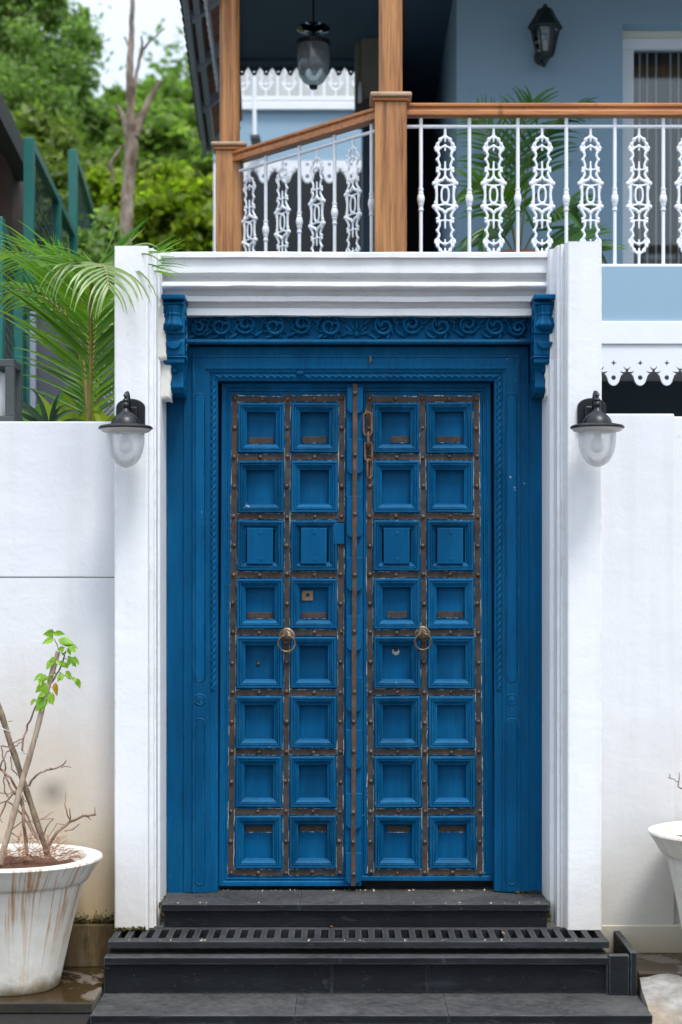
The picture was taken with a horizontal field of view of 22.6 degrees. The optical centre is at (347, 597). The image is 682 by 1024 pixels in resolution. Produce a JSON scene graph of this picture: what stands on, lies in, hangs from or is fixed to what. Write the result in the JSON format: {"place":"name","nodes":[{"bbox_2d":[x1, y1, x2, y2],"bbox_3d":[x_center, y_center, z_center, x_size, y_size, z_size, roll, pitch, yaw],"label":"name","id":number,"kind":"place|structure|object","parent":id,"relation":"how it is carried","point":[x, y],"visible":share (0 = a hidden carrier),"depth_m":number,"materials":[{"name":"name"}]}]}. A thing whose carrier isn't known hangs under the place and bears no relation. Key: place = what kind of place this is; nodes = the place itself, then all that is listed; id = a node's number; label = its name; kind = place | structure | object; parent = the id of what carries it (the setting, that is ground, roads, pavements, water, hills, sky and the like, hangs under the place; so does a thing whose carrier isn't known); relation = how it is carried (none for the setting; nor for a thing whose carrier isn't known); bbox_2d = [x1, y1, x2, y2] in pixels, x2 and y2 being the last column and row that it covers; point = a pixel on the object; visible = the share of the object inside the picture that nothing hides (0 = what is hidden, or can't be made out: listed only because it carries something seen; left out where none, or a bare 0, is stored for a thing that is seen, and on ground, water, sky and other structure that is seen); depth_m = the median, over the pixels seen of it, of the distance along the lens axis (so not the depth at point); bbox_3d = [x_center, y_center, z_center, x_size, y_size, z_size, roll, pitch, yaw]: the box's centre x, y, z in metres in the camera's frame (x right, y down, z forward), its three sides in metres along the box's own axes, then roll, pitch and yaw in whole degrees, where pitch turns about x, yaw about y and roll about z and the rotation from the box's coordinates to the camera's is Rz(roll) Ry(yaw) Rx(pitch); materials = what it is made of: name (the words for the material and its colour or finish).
{"place":"outdoors","nodes":[
{"label":"outdoors","id":0,"kind":"place"},
{"bbox_2d":[0,1013,91,1023],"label":"earth","id":1,"kind":"structure","parent":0,"point":[44,1018],"depth_m":6.13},
{"bbox_2d":[0,967,103,1013],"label":"paving","id":2,"kind":"structure","parent":0,"point":[77,990],"depth_m":6.26,"materials":[{"name":"concrete"}]},
{"bbox_2d":[0,843,102,996],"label":"plant pot","id":3,"kind":"object","parent":2,"relation":"on","point":[39,898],"visible":0.93,"depth_m":6.27,"materials":[{"name":"white ceramic"}]},
{"bbox_2d":[0,628,95,864],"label":"bare shrub","id":4,"kind":"object","parent":3,"relation":"on","point":[45,696],"visible":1,"depth_m":6.42,"materials":[{"name":"brown plant"}]},
{"bbox_2d":[0,422,114,966],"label":"boundary wall","id":5,"kind":"structure","parent":2,"relation":"on","point":[57,525],"depth_m":6.80,"materials":[{"name":"white paint"}]},
{"bbox_2d":[0,359,21,421],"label":"wall top lantern","id":6,"kind":"object","parent":5,"relation":"on","point":[11,394],"depth_m":6.86,"materials":[{"name":"grey metal"}]},
{"bbox_2d":[22,389,85,421],"bbox_3d":[-1.271,-0.779,7.215,0.402,0.201,0.071,0,0,0],"label":"strap leaf plant","id":7,"kind":"object","parent":5,"relation":"on","point":[54,416],"visible":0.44,"depth_m":7.23,"materials":[{"name":"green plant"}]},
{"bbox_2d":[94,381,114,417],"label":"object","id":8,"kind":"object","parent":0,"point":[110,408],"visible":0.06,"depth_m":7.75,"materials":[{"name":"white concrete"}]},
{"bbox_2d":[40,0,188,101],"label":"sky","id":9,"kind":"structure","parent":0,"point":[148,13],"materials":[{"name":"white"}]},
{"bbox_2d":[154,893,610,994],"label":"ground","id":10,"kind":"structure","parent":0,"point":[551,925],"depth_m":8.66,"materials":[{"name":"black stone"}]},
{"bbox_2d":[0,92,22,358],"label":"neighbour building","id":11,"kind":"structure","parent":10,"relation":"on","point":[11,176],"depth_m":11.00,"materials":[{"name":"black stone"}]},
{"bbox_2d":[0,217,27,421],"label":"fence","id":12,"kind":"object","parent":10,"relation":"on","point":[14,330],"visible":0.19,"depth_m":8.87,"materials":[{"name":"teal metal"}]},
{"bbox_2d":[30,298,36,407],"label":"garden wall","id":13,"kind":"structure","parent":10,"relation":"on","point":[33,383],"depth_m":9.00,"materials":[{"name":"grey paint"}]},
{"bbox_2d":[23,137,74,407],"bbox_3d":[-1.934,-1.023,11.210,0.063,3.330,2.487,0,0,-3],"label":"fence","id":14,"kind":"object","parent":10,"relation":"on","point":[32,161],"visible":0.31,"depth_m":10.31,"materials":[{"name":"teal metal"}]},
{"bbox_2d":[22,365,114,421],"bbox_3d":[-1.206,-0.879,7.722,0.459,0.433,0.516,0,0,0],"label":"broad leaf plant","id":15,"kind":"object","parent":10,"relation":"on","point":[98,415],"visible":0.27,"depth_m":7.59,"materials":[{"name":"green plant"}]},
{"bbox_2d":[37,301,114,415],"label":"garden wall","id":16,"kind":"structure","parent":10,"relation":"on","point":[43,386],"depth_m":9.04,"materials":[{"name":"grey paint"}]},
{"bbox_2d":[35,204,130,296],"bbox_3d":[-2.093,-0.568,12.863,1.374,4.968,0.865,0,0,-35],"label":"creeper bush","id":17,"kind":"object","parent":10,"relation":"on","point":[93,243],"visible":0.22,"depth_m":13.03,"materials":[{"name":"green plant"}]},
{"bbox_2d":[0,210,190,421],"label":"areca palm","id":18,"kind":"object","parent":10,"relation":"on","point":[76,291],"visible":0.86,"depth_m":7.29,"materials":[{"name":"green plant"}]},
{"bbox_2d":[90,886,651,1023],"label":"entrance steps","id":19,"kind":"structure","parent":10,"relation":"on","point":[346,985],"depth_m":6.42,"materials":[{"name":"black stone"}]},
{"bbox_2d":[115,241,601,929],"bbox_3d":[0.040,-0.045,6.939,1.902,2.688,0.561,0,0,0],"label":"gateway","id":20,"kind":"object","parent":19,"relation":"on","point":[419,285],"visible":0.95,"depth_m":6.71,"materials":[{"name":"white paint"}]},
{"bbox_2d":[98,391,152,467],"bbox_3d":[-0.846,-0.643,6.529,0.207,0.299,0.264,0,0,0],"label":"wall lamp","id":21,"kind":"object","parent":20,"relation":"attached to","point":[128,419],"visible":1,"depth_m":6.50,"materials":[{"name":"black metal"}]},
{"bbox_2d":[161,294,187,398],"bbox_3d":[-0.693,-1.008,6.880,0.095,0.391,0.239,0,0,0],"label":"carved bracket","id":22,"kind":"object","parent":20,"relation":"attached to","point":[175,326],"visible":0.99,"depth_m":6.81,"materials":[{"name":"blue paint"}]},
{"bbox_2d":[166,345,541,892],"bbox_3d":[0.026,0.075,7.032,1.559,2.272,0.107,0,0,0],"label":"door frame","id":23,"kind":"object","parent":20,"relation":"attached to","point":[192,643],"visible":1,"depth_m":6.99,"materials":[{"name":"blue paint"}]},
{"bbox_2d":[219,383,362,885],"bbox_3d":[-0.236,0.154,7.050,0.597,2.080,0.122,0,0,0],"label":"door leaf","id":24,"kind":"object","parent":23,"relation":"attached to","point":[290,763],"visible":1,"depth_m":7.05,"materials":[{"name":"blue paint"}]},
{"bbox_2d":[357,383,492,880],"bbox_3d":[0.321,0.143,7.050,0.569,2.059,0.122,0,0,0],"label":"door leaf","id":25,"kind":"object","parent":23,"relation":"attached to","point":[427,719],"visible":1,"depth_m":7.05,"materials":[{"name":"blue paint"}]},
{"bbox_2d":[362,409,372,479],"bbox_3d":[0.080,-0.629,7.034,0.045,0.292,0.038,0,0,35],"label":"door chain","id":26,"kind":"object","parent":25,"relation":"hanging from","point":[368,462],"depth_m":7.03,"materials":[{"name":"brown metal"}]},
{"bbox_2d":[187,316,530,344],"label":"carved lintel","id":27,"kind":"structure","parent":20,"relation":"attached to","point":[270,330],"depth_m":6.95,"materials":[{"name":"blue paint"}]},
{"bbox_2d":[530,294,554,398],"bbox_3d":[0.784,-1.008,6.880,0.095,0.391,0.239,0,0,0],"label":"carved bracket","id":28,"kind":"object","parent":20,"relation":"attached to","point":[542,324],"visible":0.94,"depth_m":6.81,"materials":[{"name":"blue paint"}]},
{"bbox_2d":[570,390,624,466],"bbox_3d":[0.950,-0.645,6.529,0.207,0.299,0.264,0,0,0],"label":"wall lamp","id":29,"kind":"object","parent":20,"relation":"attached to","point":[593,417],"visible":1,"depth_m":6.50,"materials":[{"name":"black metal"}]},
{"bbox_2d":[107,927,609,947],"bbox_3d":[0.041,1.325,6.591,1.899,0.050,0.283,0,0,0],"label":"drain grate","id":30,"kind":"object","parent":19,"relation":"on","point":[354,937],"visible":1,"depth_m":6.53,"materials":[{"name":"black metal"}]},
{"bbox_2d":[179,0,681,416],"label":"house","id":31,"kind":"structure","parent":10,"relation":"on","point":[606,51],"depth_m":9.80,"materials":[{"name":"blue paint"}]},
{"bbox_2d":[211,0,246,251],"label":"balcony post","id":32,"kind":"object","parent":31,"relation":"on","point":[229,204],"visible":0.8,"depth_m":9.18,"materials":[{"name":"brown wood"}]},
{"bbox_2d":[232,108,374,251],"bbox_3d":[-0.216,-1.999,8.765,0.072,0.796,1.137,0,0,-42],"label":"balcony railing","id":33,"kind":"object","parent":31,"relation":"on","point":[328,129],"visible":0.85,"depth_m":8.72,"materials":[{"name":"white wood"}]},
{"bbox_2d":[296,0,329,89],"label":"pendant lamp","id":34,"kind":"object","parent":31,"relation":"hanging from","point":[313,44],"visible":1,"depth_m":9.90,"materials":[{"name":"black metal"}]},
{"bbox_2d":[354,39,378,128],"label":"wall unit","id":35,"kind":"structure","parent":31,"relation":"attached to","point":[366,68],"depth_m":10.90,"materials":[{"name":"black"}]},
{"bbox_2d":[369,0,411,251],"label":"balcony post","id":36,"kind":"object","parent":31,"relation":"on","point":[390,100],"visible":0.75,"depth_m":8.22,"materials":[{"name":"brown wood"}]},
{"bbox_2d":[452,85,627,263],"bbox_3d":[0.977,-2.173,9.055,0.888,1.158,0.637,0,0,-11],"label":"potted palm","id":37,"kind":"object","parent":31,"relation":"on","point":[527,162],"visible":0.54,"depth_m":9.04,"materials":[{"name":"plant"}]},
{"bbox_2d":[407,103,681,265],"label":"balcony railing","id":38,"kind":"object","parent":31,"relation":"on","point":[519,111],"visible":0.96,"depth_m":8.29,"materials":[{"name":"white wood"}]},
{"bbox_2d":[528,4,562,67],"bbox_3d":[1.112,-3.176,9.669,0.200,0.343,0.272,0,0,0],"label":"wall lantern","id":39,"kind":"object","parent":31,"relation":"attached to","point":[545,21],"depth_m":9.60,"materials":[{"name":"black metal"}]},
{"bbox_2d":[623,31,681,263],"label":"window","id":40,"kind":"structure","parent":31,"relation":"in","point":[647,77],"depth_m":10.11,"materials":[{"name":"paint"}]},
{"bbox_2d":[637,953,681,994],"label":"paving","id":41,"kind":"structure","parent":0,"point":[650,964],"depth_m":6.58,"materials":[{"name":"grey concrete"}]},
{"bbox_2d":[600,414,681,952],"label":"boundary wall","id":42,"kind":"structure","parent":41,"relation":"on","point":[641,617],"depth_m":6.80,"materials":[{"name":"white paint"}]},
{"bbox_2d":[638,974,681,1023],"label":"concrete block","id":43,"kind":"structure","parent":41,"relation":"on","point":[660,996],"depth_m":6.27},
{"bbox_2d":[648,821,681,928],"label":"plant pot","id":44,"kind":"object","parent":41,"relation":"on","point":[667,837],"visible":1,"depth_m":6.42,"materials":[{"name":"white ceramic"}]},
{"bbox_2d":[667,774,681,788],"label":"bare shrub","id":45,"kind":"object","parent":44,"relation":"on","point":[676,781],"visible":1,"depth_m":6.45,"materials":[{"name":"brown plant"}]},
{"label":"hill","id":46,"kind":"structure","parent":0,"visible":0},
{"bbox_2d":[0,0,122,147],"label":"feathery tree","id":47,"kind":"object","parent":46,"relation":"on","point":[34,64],"visible":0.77,"depth_m":20.18,"materials":[{"name":"green plant"}]},
{"bbox_2d":[8,97,122,295],"bbox_3d":[-3.347,-2.214,18.292,2.974,6.302,2.096,0,0,42],"label":"olive shrub","id":48,"kind":"object","parent":46,"relation":"on","point":[54,137],"visible":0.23,"depth_m":18.03,"materials":[{"name":"green plant"}]},
{"bbox_2d":[68,149,97,260],"bbox_3d":[-2.164,-1.516,14.334,0.073,3.517,3.745,0,0,-5],"label":"fence","id":49,"kind":"object","parent":46,"relation":"on","point":[77,183],"visible":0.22,"depth_m":12.52,"materials":[{"name":"teal metal"}]},
{"bbox_2d":[79,95,114,150],"bbox_3d":[-4.845,-4.102,23.428,5.960,6.924,3.821,0,0,-27],"label":"leafy tree","id":50,"kind":"object","parent":46,"relation":"on","point":[109,137],"depth_m":22.90,"materials":[{"name":"green plant"}]},
{"bbox_2d":[109,0,164,245],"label":"bare tree","id":51,"kind":"object","parent":46,"relation":"on","point":[132,127],"visible":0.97,"depth_m":14.97,"materials":[{"name":"brown plant"}]},
{"bbox_2d":[79,154,212,251],"bbox_3d":[-1.525,-1.530,16.956,2.528,5.782,1.936,0,0,0],"label":"yellow bush","id":52,"kind":"object","parent":46,"relation":"on","point":[168,201],"visible":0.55,"depth_m":16.45,"materials":[{"name":"green plant"}]},
{"bbox_2d":[97,18,194,125],"bbox_3d":[-2.447,-5.505,27.500,3.790,8.118,5.931,0,0,44],"label":"leafy tree","id":53,"kind":"object","parent":46,"relation":"on","point":[172,87],"visible":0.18,"depth_m":26.43,"materials":[{"name":"green plant"}]},
{"bbox_2d":[83,92,212,177],"bbox_3d":[-1.799,-3.088,21.648,3.103,6.663,3.884,0,0,0],"label":"leafy tree","id":54,"kind":"object","parent":46,"relation":"on","point":[165,134],"visible":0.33,"depth_m":20.45,"materials":[{"name":"green plant"}]},
{"bbox_2d":[213,68,360,251],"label":"house","id":55,"kind":"structure","parent":46,"relation":"on","point":[274,105],"depth_m":14.01,"materials":[{"name":"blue paint"}]}
]}

